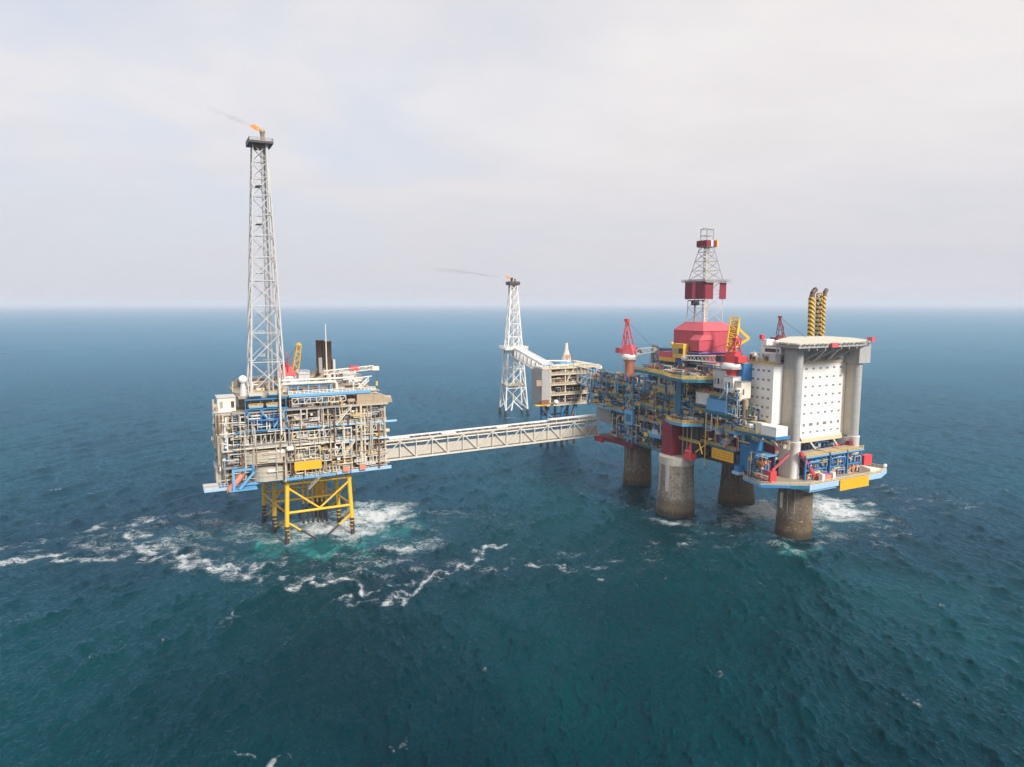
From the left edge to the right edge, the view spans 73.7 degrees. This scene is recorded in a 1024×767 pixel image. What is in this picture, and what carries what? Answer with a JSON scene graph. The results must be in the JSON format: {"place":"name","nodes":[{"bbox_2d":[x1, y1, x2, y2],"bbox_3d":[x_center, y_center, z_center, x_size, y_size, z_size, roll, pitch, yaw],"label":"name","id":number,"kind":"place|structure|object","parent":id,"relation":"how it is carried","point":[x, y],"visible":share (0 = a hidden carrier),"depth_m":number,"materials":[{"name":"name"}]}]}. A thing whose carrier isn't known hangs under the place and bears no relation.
{"place":"outdoors","nodes":[
{"label":"outdoors","id":0,"kind":"place"},
{"bbox_2d":[0,305,1023,766],"bbox_3d":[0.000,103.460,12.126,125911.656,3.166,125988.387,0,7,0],"label":"sea","id":1,"kind":"structure","parent":0,"point":[572,603],"depth_m":268.56,"materials":[{"name":"liquid"}]},
{"bbox_2d":[203,365,396,544],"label":"jacket platform","id":2,"kind":"structure","parent":1,"relation":"in","point":[262,435],"depth_m":299.97,"materials":[{"name":"beige metal"}]},
{"bbox_2d":[227,472,244,492],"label":"free fall lifeboat","id":3,"kind":"object","parent":2,"relation":"attached to","point":[238,478],"visible":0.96,"depth_m":280.71,"materials":[{"name":"orange plastic"}]},
{"bbox_2d":[246,129,285,392],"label":"flare tower","id":4,"kind":"structure","parent":2,"relation":"on","point":[262,145],"depth_m":297.36,"materials":[{"name":"silver metal"}]},
{"bbox_2d":[250,124,259,130],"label":"flare flame","id":5,"kind":"object","parent":4,"relation":"attached to","point":[255,127],"visible":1,"depth_m":292.37,"materials":[{"name":"orange"}]},
{"bbox_2d":[276,343,301,379],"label":"deck crane","id":6,"kind":"object","parent":2,"relation":"on","point":[290,371],"visible":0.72,"depth_m":323.89,"materials":[{"name":"red metal"}]},
{"bbox_2d":[294,460,321,470],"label":"name board","id":7,"kind":"object","parent":2,"relation":"attached to","point":[308,465],"visible":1,"depth_m":295.93,"materials":[{"name":"yellow metal"}]},
{"bbox_2d":[310,324,335,386],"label":"exhaust stack","id":8,"kind":"object","parent":2,"relation":"on","point":[325,360],"visible":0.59,"depth_m":318.72,"materials":[{"name":"grey metal"}]},
{"bbox_2d":[380,414,599,460],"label":"truss bridge","id":9,"kind":"structure","parent":2,"relation":"attached to","point":[463,445],"depth_m":380.21,"materials":[{"name":"paint"}]},
{"bbox_2d":[498,278,528,415],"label":"flare tower","id":10,"kind":"structure","parent":1,"relation":"in","point":[512,285],"depth_m":647.18,"materials":[{"name":"white metal"}]},
{"bbox_2d":[532,343,601,446],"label":"riser platform","id":11,"kind":"structure","parent":1,"relation":"in","point":[562,387],"depth_m":504.65,"materials":[{"name":"beige metal"}]},
{"bbox_2d":[514,347,553,376],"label":"truss bridge","id":12,"kind":"structure","parent":11,"relation":"attached to","point":[526,361],"depth_m":578.39,"materials":[{"name":"silver metal"}]},
{"bbox_2d":[580,376,596,387],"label":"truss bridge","id":13,"kind":"structure","parent":11,"relation":"attached to","point":[585,377],"depth_m":500.61,"materials":[{"name":"metal"}]},
{"bbox_2d":[586,342,886,539],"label":"concrete platform","id":14,"kind":"structure","parent":1,"relation":"in","point":[684,433],"depth_m":335.12,"materials":[{"name":"silver metal"}]},
{"bbox_2d":[615,319,656,380],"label":"deck crane","id":15,"kind":"object","parent":14,"relation":"on","point":[629,352],"visible":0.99,"depth_m":379.60,"materials":[{"name":"red metal"}]},
{"bbox_2d":[667,227,737,373],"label":"drilling derrick","id":16,"kind":"object","parent":14,"relation":"on","point":[701,336],"visible":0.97,"depth_m":348.75,"materials":[{"name":"red metal"}]},
{"bbox_2d":[696,392,710,404],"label":"cargo container","id":17,"kind":"object","parent":14,"relation":"on","point":[701,397],"visible":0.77,"depth_m":329.83,"materials":[{"name":"white metal"}]},
{"bbox_2d":[681,334,746,375],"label":"deck crane","id":18,"kind":"object","parent":14,"relation":"on","point":[731,362],"visible":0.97,"depth_m":315.21,"materials":[{"name":"red metal"}]},
{"bbox_2d":[706,398,734,412],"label":"cargo container","id":19,"kind":"object","parent":14,"relation":"on","point":[716,404],"visible":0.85,"depth_m":318.57,"materials":[{"name":"blue metal"}]},
{"bbox_2d":[711,447,733,462],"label":"name board","id":20,"kind":"object","parent":14,"relation":"attached to","point":[723,455],"visible":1,"depth_m":318.31,"materials":[{"name":"yellow metal"}]},
{"bbox_2d":[726,317,749,354],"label":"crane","id":21,"kind":"object","parent":14,"relation":"on","point":[735,329],"visible":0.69,"depth_m":333.78,"materials":[{"name":"yellow metal"}]},
{"bbox_2d":[761,424,787,436],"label":"store cabin","id":22,"kind":"object","parent":14,"relation":"on","point":[775,430],"visible":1,"depth_m":293.82,"materials":[{"name":"white metal"}]},
{"bbox_2d":[748,335,846,439],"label":"living quarters","id":23,"kind":"structure","parent":14,"relation":"on","point":[823,397],"depth_m":317.55,"materials":[{"name":"silver metal"}]},
{"bbox_2d":[770,316,806,355],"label":"deck crane","id":24,"kind":"object","parent":23,"relation":"on","point":[778,336],"visible":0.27,"depth_m":340.43,"materials":[{"name":"red metal"}]},
{"bbox_2d":[807,287,828,335],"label":"striped vent stack","id":25,"kind":"object","parent":14,"relation":"attached to","point":[813,317],"visible":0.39,"depth_m":373.49,"materials":[{"name":"yellow metal"}]},
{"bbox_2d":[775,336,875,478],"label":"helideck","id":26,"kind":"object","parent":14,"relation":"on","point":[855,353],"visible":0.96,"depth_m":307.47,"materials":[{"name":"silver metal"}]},
{"bbox_2d":[840,475,868,490],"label":"name board","id":27,"kind":"object","parent":14,"relation":"attached to","point":[854,482],"visible":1,"depth_m":306.05,"materials":[{"name":"yellow metal"}]},
{"bbox_2d":[0,0,1023,304],"label":"sky","id":28,"kind":"structure","parent":0,"point":[423,152],"materials":[{"name":"white"}]}
]}

